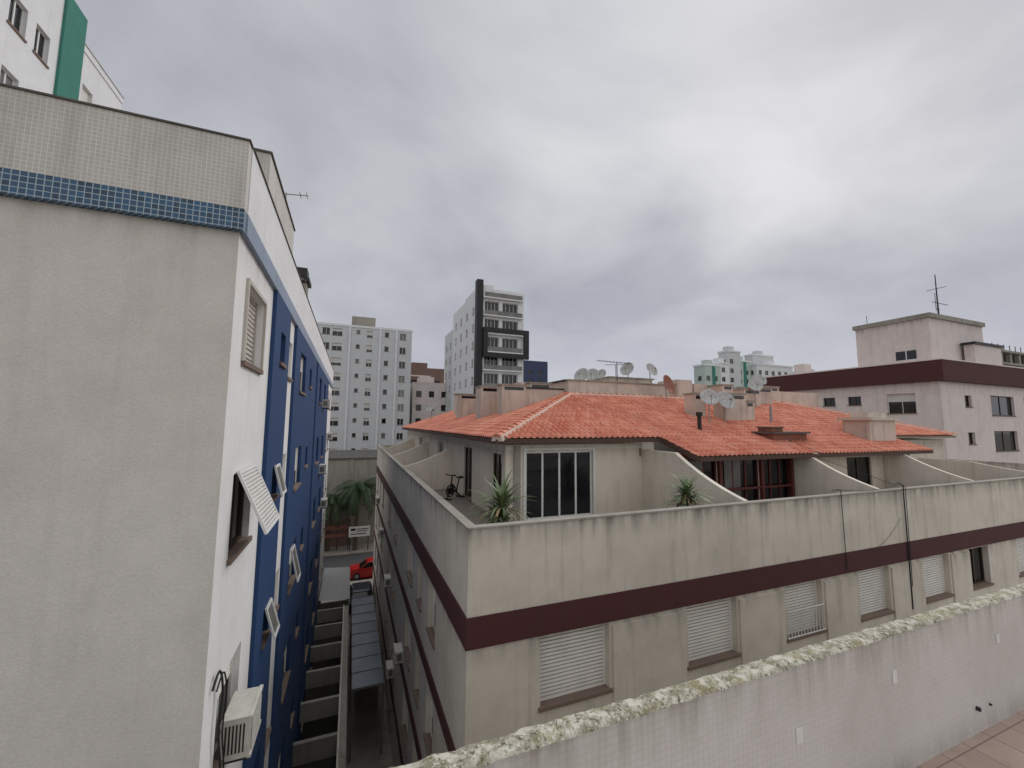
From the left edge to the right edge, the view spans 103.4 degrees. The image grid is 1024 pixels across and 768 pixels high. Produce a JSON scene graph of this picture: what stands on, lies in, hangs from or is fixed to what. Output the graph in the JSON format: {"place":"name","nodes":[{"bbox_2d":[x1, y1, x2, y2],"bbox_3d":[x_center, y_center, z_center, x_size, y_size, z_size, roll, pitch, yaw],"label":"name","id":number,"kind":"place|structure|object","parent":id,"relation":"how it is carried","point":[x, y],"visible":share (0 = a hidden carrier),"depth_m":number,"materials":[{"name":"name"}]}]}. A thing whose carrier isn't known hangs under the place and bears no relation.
{"place":"outdoors","nodes":[
{"label":"outdoors","id":0,"kind":"place"},
{"bbox_2d":[242,467,277,528],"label":"open sash louvres","id":1,"kind":"object","parent":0,"point":[264,514],"visible":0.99,"depth_m":6.21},
{"bbox_2d":[256,151,293,253],"bbox_3d":[-7.432,-3.325,8.755,4.280,2.380,3.500,3,-6,-21],"label":"roof tank room","id":2,"kind":"object","parent":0,"point":[269,169],"visible":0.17,"depth_m":8.78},
{"bbox_2d":[216,590,393,766],"bbox_3d":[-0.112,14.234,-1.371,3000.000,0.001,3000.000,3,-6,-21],"label":"ground","id":3,"kind":"structure","parent":0,"point":[325,601],"depth_m":20.62,"materials":[{"name":"concrete"}]},
{"bbox_2d":[0,0,120,109],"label":"wall","id":4,"kind":"structure","parent":3,"relation":"on","point":[22,65],"depth_m":15.85,"materials":[{"name":"white paint"}]},
{"bbox_2d":[1,0,46,85],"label":"window frames","id":5,"kind":"structure","parent":4,"relation":"attached to","point":[15,2],"depth_m":15.08,"materials":[{"name":"white metal"}]},
{"bbox_2d":[8,0,43,57],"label":"glass window","id":6,"kind":"structure","parent":5,"relation":"attached to","point":[17,17],"depth_m":15.03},
{"bbox_2d":[53,0,87,99],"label":"green stripe","id":7,"kind":"object","parent":4,"relation":"attached to","point":[70,54],"visible":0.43,"depth_m":17.36,"materials":[{"name":"paint"}]},
{"bbox_2d":[84,45,122,103],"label":"cornice","id":8,"kind":"structure","parent":4,"relation":"on","point":[101,72],"depth_m":19.62,"materials":[{"name":"white paint"}]},
{"bbox_2d":[0,196,238,767],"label":"front wall","id":9,"kind":"structure","parent":3,"relation":"on","point":[115,337],"depth_m":4.67,"materials":[{"name":"paint"}]},
{"bbox_2d":[0,167,246,234],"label":"blue mosaic band","id":10,"kind":"object","parent":9,"relation":"on","point":[24,185],"visible":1,"depth_m":4.86,"materials":[{"name":"tile"}]},
{"bbox_2d":[0,86,251,212],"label":"tiled parapet","id":11,"kind":"structure","parent":10,"relation":"on","point":[49,136],"depth_m":4.91,"materials":[{"name":"beige tile"}]},
{"bbox_2d":[199,232,331,767],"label":"side wall","id":12,"kind":"structure","parent":3,"relation":"on","point":[231,612],"depth_m":6.05,"materials":[{"name":"paint"}]},
{"bbox_2d":[211,670,226,767],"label":"loose cable","id":13,"kind":"object","parent":12,"relation":"attached to","point":[221,679],"visible":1,"depth_m":5.26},
{"bbox_2d":[228,473,244,550],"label":"window frames","id":14,"kind":"structure","parent":12,"relation":"attached to","point":[234,542],"depth_m":6.13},
{"bbox_2d":[220,686,258,761],"bbox_3d":[-3.980,4.977,5.949,0.360,0.530,0.700,3,-6,-21],"label":"ac casing","id":15,"kind":"object","parent":12,"relation":"attached to","point":[238,710],"visible":0.71,"depth_m":5.68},
{"bbox_2d":[224,723,244,756],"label":"ac side vents","id":16,"kind":"object","parent":15,"relation":"attached to","point":[235,739],"visible":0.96,"depth_m":5.62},
{"bbox_2d":[246,684,263,757],"bbox_3d":[-3.817,4.984,6.013,0.050,0.550,0.724,3,-6,-21],"label":"ac casing rim","id":17,"kind":"object","parent":15,"relation":"attached to","point":[255,704],"visible":0.79,"depth_m":5.95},
{"bbox_2d":[251,694,261,748],"bbox_3d":[-3.803,5.001,6.016,0.012,0.378,0.600,3,-6,-21],"label":"ac grille","id":18,"kind":"object","parent":15,"relation":"attached to","point":[256,720],"visible":0.99,"depth_m":5.97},
{"bbox_2d":[245,297,255,363],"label":"shutter slats","id":19,"kind":"object","parent":12,"relation":"attached to","point":[251,318],"visible":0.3,"depth_m":6.67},
{"bbox_2d":[241,278,267,369],"bbox_3d":[-4.064,-0.877,6.407,0.040,1.210,1.340,3,-6,-21],"label":"window surround","id":20,"kind":"object","parent":12,"relation":"attached to","point":[250,283],"visible":0.93,"depth_m":5.87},
{"bbox_2d":[226,358,302,767],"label":"shutter guides","id":21,"kind":"object","parent":12,"relation":"attached to","point":[229,686],"visible":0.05,"depth_m":11.72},
{"bbox_2d":[214,384,319,748],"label":"window frames","id":22,"kind":"structure","parent":12,"relation":"attached to","point":[218,697],"depth_m":5.80,"materials":[{"name":"white metal"}]},
{"bbox_2d":[232,474,241,540],"bbox_3d":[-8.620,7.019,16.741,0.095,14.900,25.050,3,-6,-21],"label":"glass window","id":23,"kind":"structure","parent":22,"relation":"attached to","point":[237,509],"depth_m":6.41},
{"bbox_2d":[212,360,330,767],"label":"sills","id":24,"kind":"structure","parent":12,"relation":"attached to","point":[237,548],"depth_m":9.31,"materials":[{"name":"stone"}]},
{"bbox_2d":[242,290,328,767],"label":"blue panels","id":25,"kind":"object","parent":12,"relation":"attached to","point":[306,430],"visible":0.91,"depth_m":10.82,"materials":[{"name":"paint"}]},
{"bbox_2d":[241,215,332,387],"bbox_3d":[-8.584,-1.004,17.857,0.175,0.287,26.794,3,-6,-21],"label":"side band","id":26,"kind":"object","parent":12,"relation":"on","point":[253,241],"visible":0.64,"depth_m":7.18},
{"bbox_2d":[247,149,333,382],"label":"side parapet","id":27,"kind":"structure","parent":26,"relation":"on","point":[261,212],"depth_m":7.64,"materials":[{"name":"white paint"}]},
{"bbox_2d":[0,83,333,370],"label":"coping","id":28,"kind":"object","parent":27,"relation":"on","point":[118,110],"visible":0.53,"depth_m":5.13,"materials":[{"name":"concrete"}]},
{"bbox_2d":[292,636,341,767],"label":"cross walls","id":29,"kind":"structure","parent":3,"relation":"on","point":[319,727],"depth_m":18.33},
{"bbox_2d":[318,599,348,624],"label":"supports","id":30,"kind":"object","parent":3,"relation":"on","point":[329,605],"visible":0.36,"depth_m":24.86,"materials":[{"name":"concrete"}]},
{"bbox_2d":[319,567,349,600],"bbox_3d":[-12.077,13.598,27.741,1.770,0.194,6.000,3,-6,-21],"label":"sheet","id":31,"kind":"object","parent":30,"relation":"on","point":[335,585],"visible":1,"depth_m":27.32,"materials":[{"name":"grey metal"}]},
{"bbox_2d":[338,605,348,767],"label":"patio wall","id":32,"kind":"structure","parent":3,"relation":"on","point":[342,738],"depth_m":16.51,"materials":[{"name":"concrete"}]},
{"bbox_2d":[336,604,343,767],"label":"wall coping","id":33,"kind":"object","parent":32,"relation":"on","point":[340,694],"depth_m":16.42,"materials":[{"name":"paint"}]},
{"bbox_2d":[372,474,466,766],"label":"wall","id":34,"kind":"structure","parent":3,"relation":"on","point":[446,657],"depth_m":13.38,"materials":[{"name":"paint"}]},
{"bbox_2d":[373,465,1023,764],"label":"maroon band","id":35,"kind":"object","parent":34,"relation":"attached to","point":[479,632],"visible":0.47,"depth_m":10.34,"materials":[{"name":"paint"}]},
{"bbox_2d":[380,442,653,449],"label":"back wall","id":36,"kind":"structure","parent":3,"relation":"on","point":[647,445],"depth_m":44.73,"materials":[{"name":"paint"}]},
{"bbox_2d":[465,537,1023,745],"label":"front wall","id":37,"kind":"structure","parent":3,"relation":"on","point":[502,689],"depth_m":8.35,"materials":[{"name":"paint"}]},
{"bbox_2d":[374,491,1023,758],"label":"sills","id":38,"kind":"structure","parent":37,"relation":"attached to","point":[572,698],"depth_m":11.20,"materials":[{"name":"stone"}]},
{"bbox_2d":[787,603,825,639],"bbox_3d":[8.237,6.620,11.287,1.560,0.716,0.031,3,-6,-21],"label":"railing","id":39,"kind":"object","parent":38,"relation":"on","point":[811,632],"depth_m":11.27,"materials":[{"name":"white metal"}]},
{"bbox_2d":[465,447,984,584],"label":"window frames","id":40,"kind":"structure","parent":37,"relation":"attached to","point":[972,557],"depth_m":15.30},
{"bbox_2d":[612,551,973,701],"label":"wall panels","id":41,"kind":"object","parent":37,"relation":"attached to","point":[650,654],"visible":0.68,"depth_m":10.54,"materials":[{"name":"paint"}]},
{"bbox_2d":[693,346,813,388],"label":"green and white apartment complex","id":42,"kind":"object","parent":3,"relation":"on","point":[729,365],"visible":0.18,"depth_m":126.16,"materials":[{"name":"paint"}]},
{"bbox_2d":[788,381,1023,463],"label":"wall","id":43,"kind":"structure","parent":3,"relation":"on","point":[940,405],"depth_m":31.74,"materials":[{"name":"paint"}]},
{"bbox_2d":[763,359,1023,391],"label":"maroon roof band","id":44,"kind":"object","parent":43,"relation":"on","point":[946,371],"visible":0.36,"depth_m":32.87,"materials":[{"name":"paint"}]},
{"bbox_2d":[765,358,1023,377],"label":"coping","id":45,"kind":"object","parent":44,"relation":"on","point":[899,363],"visible":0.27,"depth_m":32.97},
{"bbox_2d":[963,344,1001,364],"bbox_3d":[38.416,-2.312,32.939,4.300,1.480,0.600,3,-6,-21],"label":"tank room","id":46,"kind":"object","parent":45,"relation":"on","point":[981,353],"visible":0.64,"depth_m":32.38,"materials":[{"name":"paint"}]},
{"bbox_2d":[824,396,1023,450],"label":"window frames","id":47,"kind":"structure","parent":43,"relation":"attached to","point":[966,406],"depth_m":33.40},
{"bbox_2d":[825,396,1014,449],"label":"windows","id":48,"kind":"structure","parent":47,"relation":"attached to","point":[1005,408],"depth_m":33.47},
{"bbox_3d":[31.047,2.951,32.010,0.040,4.350,1.800,3,-6,-21],"label":"shutter","id":49,"kind":"object","parent":43,"relation":"attached to","visible":0},
{"bbox_2d":[889,401,916,412],"bbox_3d":[31.081,3.261,31.995,0.020,3.730,1.800,3,-6,-21],"label":"glass","id":50,"kind":"object","parent":49,"relation":"attached to","point":[907,407],"visible":0.5,"depth_m":32.10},
{"bbox_2d":[946,459,1023,470],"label":"wall","id":51,"kind":"structure","parent":3,"relation":"on","point":[1017,466],"depth_m":23.93,"materials":[{"name":"paint"}]},
{"bbox_2d":[991,343,1023,367],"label":"unfinished concrete highrise","id":52,"kind":"structure","parent":3,"relation":"on","point":[1012,358],"depth_m":99.80,"materials":[{"name":"concrete"}]},
{"bbox_2d":[292,607,342,766],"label":"cross beams","id":53,"kind":"structure","parent":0,"point":[309,750],"depth_m":16.75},
{"bbox_2d":[322,552,373,580],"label":"road","id":54,"kind":"structure","parent":0,"point":[340,561],"depth_m":41.77,"materials":[{"name":"asphalt"}]},
{"bbox_2d":[349,557,372,579],"bbox_3d":[-13.161,17.165,37.885,4.164,1.466,1.740,3,-6,-21],"label":"red hatchback car","id":55,"kind":"object","parent":54,"relation":"on","point":[362,569],"visible":0.3,"depth_m":37.01,"materials":[{"name":"paint"}]},
{"bbox_2d":[323,543,373,584],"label":"pavement","id":56,"kind":"structure","parent":0,"point":[343,550],"depth_m":44.38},
{"bbox_2d":[325,492,355,551],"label":"tree","id":57,"kind":"object","parent":56,"relation":"on","point":[331,504],"visible":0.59,"depth_m":44.48,"materials":[{"name":"green plant"}]},
{"bbox_2d":[331,477,376,550],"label":"palm tree","id":58,"kind":"object","parent":56,"relation":"on","point":[355,491],"visible":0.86,"depth_m":44.67,"materials":[{"name":"green plant"}]},
{"bbox_2d":[349,525,369,551],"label":"sign board","id":59,"kind":"object","parent":56,"relation":"on","point":[356,531],"visible":1,"depth_m":44.60,"materials":[{"name":"white metal"}]},
{"bbox_2d":[324,450,377,547],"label":"concrete warehouse","id":60,"kind":"structure","parent":0,"point":[355,465],"depth_m":47.60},
{"bbox_2d":[317,316,412,449],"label":"white apartment block","id":61,"kind":"structure","parent":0,"point":[370,394],"depth_m":75.71,"materials":[{"name":"grey paint"}]},
{"bbox_2d":[323,328,404,438],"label":"glass window glass","id":62,"kind":"structure","parent":61,"relation":"in","point":[401,364],"depth_m":76.66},
{"bbox_2d":[346,611,392,767],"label":"alley path","id":63,"kind":"structure","parent":0,"point":[366,734],"depth_m":18.80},
{"bbox_2d":[349,581,372,611],"bbox_3d":[-12.013,16.612,32.119,1.740,1.466,4.164,3,-6,-21],"label":"dark parked car","id":64,"kind":"object","parent":63,"relation":"on","point":[359,589],"visible":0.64,"depth_m":31.09,"materials":[{"name":"paint"}]},
{"bbox_2d":[348,595,384,763],"bbox_3d":[-7.981,14.912,21.765,1.340,2.960,9.650,3,-6,-21],"label":"polycarbonate canopy","id":65,"kind":"object","parent":63,"relation":"on","point":[366,669],"visible":1,"depth_m":20.17,"materials":[{"name":"grey plastic"}]},
{"bbox_2d":[409,377,445,423],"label":"beige apartment block","id":66,"kind":"structure","parent":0,"point":[425,392],"depth_m":83.61,"materials":[{"name":"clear paint"}]},
{"bbox_2d":[411,362,443,382],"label":"brown apartment block","id":67,"kind":"structure","parent":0,"point":[418,370],"depth_m":105.44,"materials":[{"name":"clear paint"}]},
{"bbox_2d":[433,489,492,524],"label":"terrace floor","id":68,"kind":"structure","parent":0,"point":[462,505],"depth_m":15.46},
{"bbox_2d":[407,430,505,512],"bbox_3d":[-4.777,4.304,24.645,0.100,2.480,25.100,3,-6,-21],"label":"penthouse side","id":69,"kind":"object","parent":68,"relation":"on","point":[483,462],"visible":0.51,"depth_m":16.36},
{"bbox_2d":[464,465,538,524],"bbox_3d":[-0.295,3.100,9.926,1.962,2.127,2.032,-2,-6,25],"label":"potted yucca","id":70,"kind":"object","parent":68,"relation":"on","point":[502,499],"visible":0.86,"depth_m":9.79,"materials":[{"name":"green plant"}]},
{"bbox_2d":[505,443,641,520],"bbox_3d":[2.296,3.339,14.042,5.440,2.480,0.100,3,-6,-21],"label":"penthouse front","id":71,"kind":"object","parent":68,"relation":"on","point":[618,479],"visible":0.69,"depth_m":14.49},
{"bbox_2d":[420,437,591,519],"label":"window frames","id":72,"kind":"structure","parent":71,"relation":"attached to","point":[575,484],"depth_m":13.85,"materials":[{"name":"white metal"}]},
{"bbox_2d":[406,543,945,732],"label":"shutter guides","id":73,"kind":"object","parent":72,"relation":"attached to","point":[730,621],"visible":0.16,"depth_m":11.54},
{"bbox_2d":[513,446,520,520],"bbox_3d":[0.157,3.250,13.132,0.250,2.450,0.030,3,-6,-21],"label":"bare plaster strip","id":74,"kind":"object","parent":71,"relation":"attached to","point":[517,463],"visible":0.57,"depth_m":13.14,"materials":[{"name":"paint"}]},
{"bbox_2d":[523,447,595,520],"bbox_3d":[1.654,3.347,13.705,2.760,2.330,0.052,3,-6,-21],"label":"door surround","id":75,"kind":"object","parent":71,"relation":"attached to","point":[594,474],"visible":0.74,"depth_m":13.73,"materials":[{"name":"paint"}]},
{"bbox_2d":[658,473,712,507],"bbox_3d":[4.984,3.445,11.458,1.648,1.818,1.609,-4,-7,41],"label":"potted yucca","id":76,"kind":"object","parent":68,"relation":"on","point":[685,488],"visible":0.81,"depth_m":11.43,"materials":[{"name":"green plant"}]},
{"bbox_2d":[377,447,1023,617],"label":"parapet","id":77,"kind":"structure","parent":68,"relation":"on","point":[487,571],"depth_m":10.22,"materials":[{"name":"paint"}]},
{"bbox_2d":[377,445,1023,529],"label":"parapet cap","id":78,"kind":"object","parent":77,"relation":"on","point":[462,519],"visible":1,"depth_m":10.47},
{"bbox_2d":[385,439,1023,509],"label":"party fin","id":79,"kind":"object","parent":68,"relation":"on","point":[814,476],"visible":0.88,"depth_m":15.66,"materials":[{"name":"paint"}]},
{"bbox_2d":[515,379,818,407],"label":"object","id":80,"kind":"object","parent":79,"relation":"on","point":[688,386],"visible":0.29,"depth_m":22.75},
{"bbox_2d":[491,393,570,440],"bbox_3d":[1.173,1.111,16.342,0.400,2.079,8.202,-2,-6,23],"label":"cap mortar","id":81,"kind":"object","parent":80,"relation":"on","point":[501,438],"visible":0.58,"depth_m":14.05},
{"bbox_2d":[493,392,569,436],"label":"ridge caps","id":82,"kind":"object","parent":81,"relation":"on","point":[513,425],"visible":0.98,"depth_m":14.83,"materials":[{"name":"ceramic"}]},
{"bbox_2d":[526,389,563,404],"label":"party parapet","id":83,"kind":"structure","parent":80,"relation":"on","point":[534,395],"depth_m":20.46,"materials":[{"name":"paint"}]},
{"bbox_2d":[402,428,932,461],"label":"eave fascia","id":84,"kind":"structure","parent":80,"relation":"attached to","point":[604,440],"depth_m":14.23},
{"bbox_2d":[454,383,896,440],"bbox_3d":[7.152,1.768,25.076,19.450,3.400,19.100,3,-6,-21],"label":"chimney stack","id":85,"kind":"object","parent":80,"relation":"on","point":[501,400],"visible":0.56,"depth_m":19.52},
{"bbox_2d":[462,385,777,405],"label":"chimney flue slots","id":86,"kind":"object","parent":85,"relation":"attached to","point":[547,386],"visible":0.74,"depth_m":20.98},
{"bbox_2d":[700,389,718,421],"bbox_3d":[8.751,0.999,17.858,0.718,1.575,0.577,3,-6,-21],"label":"satellite dish","id":87,"kind":"object","parent":80,"relation":"on","point":[709,397],"visible":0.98,"depth_m":17.95,"materials":[{"name":"metal"}]},
{"bbox_2d":[718,391,735,421],"bbox_3d":[9.723,1.063,18.194,0.861,1.527,0.579,3,-6,-21],"label":"satellite dish","id":88,"kind":"object","parent":80,"relation":"on","point":[727,400],"visible":0.93,"depth_m":18.36,"materials":[{"name":"metal"}]},
{"bbox_2d":[756,433,806,442],"bbox_3d":[11.231,2.441,16.859,2.000,0.750,0.800,3,-6,-21],"label":"brick chimney","id":89,"kind":"object","parent":80,"relation":"on","point":[790,437],"visible":0.21,"depth_m":16.48,"materials":[{"name":"brick"}]},
{"bbox_2d":[716,460,759,499],"bbox_3d":[8.206,3.622,14.772,5.850,2.150,0.060,3,-6,-21],"label":"veranda front","id":90,"kind":"object","parent":68,"relation":"on","point":[758,476],"visible":0.02,"depth_m":15.12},
{"bbox_2d":[686,459,789,499],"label":"window frames","id":91,"kind":"structure","parent":90,"relation":"attached to","point":[715,479],"depth_m":15.20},
{"bbox_2d":[691,460,740,496],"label":"veranda panes","id":92,"kind":"object","parent":91,"relation":"attached to","point":[728,474],"visible":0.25,"depth_m":14.72,"materials":[{"name":"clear glass"}]},
{"bbox_2d":[717,458,794,499],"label":"veranda posts","id":93,"kind":"object","parent":68,"relation":"on","point":[761,476],"visible":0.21,"depth_m":15.12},
{"bbox_2d":[816,439,945,488],"bbox_3d":[17.624,3.983,19.465,14.642,2.480,1.398,4,-6,-31],"label":"unit front","id":94,"kind":"object","parent":68,"relation":"on","point":[877,465],"visible":0.2,"depth_m":17.93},
{"bbox_2d":[817,457,913,609],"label":"facade cables","id":95,"kind":"object","parent":94,"relation":"attached to","point":[909,557],"visible":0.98,"depth_m":13.24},
{"bbox_2d":[402,394,561,437],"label":"roof tiles","id":96,"kind":"object","parent":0,"point":[491,425],"visible":0.61,"depth_m":19.01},
{"bbox_2d":[444,279,528,412],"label":"white tower with black fin","id":97,"kind":"structure","parent":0,"point":[487,340],"depth_m":65.36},
{"bbox_2d":[446,302,516,405],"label":"window frames","id":98,"kind":"structure","parent":97,"relation":"in","point":[487,302],"depth_m":65.69,"materials":[{"name":"black metal"}]},
{"bbox_2d":[456,302,516,383],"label":"glass window glass","id":99,"kind":"structure","parent":97,"relation":"in","point":[506,343],"depth_m":65.24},
{"bbox_2d":[523,360,547,382],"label":"navy clad block","id":100,"kind":"structure","parent":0,"point":[535,371],"depth_m":133.01,"materials":[{"name":"blue metal"}]},
{"bbox_2d":[75,0,1023,383],"label":"sky","id":101,"kind":"structure","parent":0,"point":[668,185],"materials":[{"name":"grey"}]},
{"bbox_2d":[453,382,779,401],"bbox_3d":[5.384,0.539,23.780,22.327,1.369,10.934,-1,-6,12],"label":"chimney cap","id":102,"kind":"object","parent":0,"point":[749,388],"visible":0.48,"depth_m":20.89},
{"bbox_2d":[407,538,1023,728],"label":"shutter slats","id":103,"kind":"object","parent":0,"point":[690,645],"visible":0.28,"depth_m":10.19,"materials":[{"name":"plastic"}]},
{"bbox_2d":[507,435,955,438],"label":"roof deck front","id":104,"kind":"structure","parent":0,"point":[923,436],"depth_m":14.92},
{"bbox_2d":[504,394,952,437],"bbox_3d":[10.929,1.518,20.158,26.767,1.983,5.825,3,-6,-21],"label":"roof tiles front","id":105,"kind":"object","parent":104,"relation":"on","point":[583,416],"visible":0.77,"depth_m":17.76,"materials":[{"name":"tile"}]},
{"bbox_2d":[540,538,1023,696],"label":"shutter backing","id":106,"kind":"object","parent":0,"point":[703,627],"visible":0.1,"depth_m":10.19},
{"bbox_2d":[663,439,924,457],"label":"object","id":107,"kind":"object","parent":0,"point":[769,454],"visible":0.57,"depth_m":14.54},
{"bbox_2d":[661,435,817,455],"bbox_3d":[8.544,2.259,15.095,5.940,0.629,1.741,3,-6,-21],"label":"roof tiles extension","id":108,"kind":"object","parent":107,"relation":"on","point":[712,445],"visible":0.98,"depth_m":14.84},
{"bbox_2d":[792,435,932,452],"bbox_3d":[15.109,2.588,17.667,7.737,0.630,1.741,3,-6,-21],"label":"roof tiles extension","id":109,"kind":"object","parent":107,"relation":"on","point":[838,444],"visible":0.84,"depth_m":17.32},
{"bbox_2d":[855,317,982,366],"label":"stair tower","id":110,"kind":"structure","parent":0,"point":[928,338],"depth_m":32.74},
{"bbox_2d":[852,312,984,330],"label":"stair tower cornice","id":111,"kind":"structure","parent":110,"relation":"attached to","point":[930,315],"depth_m":32.90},
{"bbox_2d":[915,709,1023,767],"bbox_3d":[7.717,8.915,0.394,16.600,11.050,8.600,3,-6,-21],"label":"terrace floor","id":112,"kind":"structure","parent":0,"point":[1000,744],"depth_m":4.07,"materials":[{"name":"tile"}]},
{"bbox_2d":[474,595,1023,767],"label":"terrace parapet wall","id":113,"kind":"structure","parent":112,"relation":"on","point":[855,708],"depth_m":3.60,"materials":[{"name":"white concrete"}]},
{"bbox_2d":[389,583,1023,767],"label":"lichen coping","id":114,"kind":"object","parent":113,"relation":"on","point":[517,742],"visible":1,"depth_m":3.00,"materials":[{"name":"concrete"}]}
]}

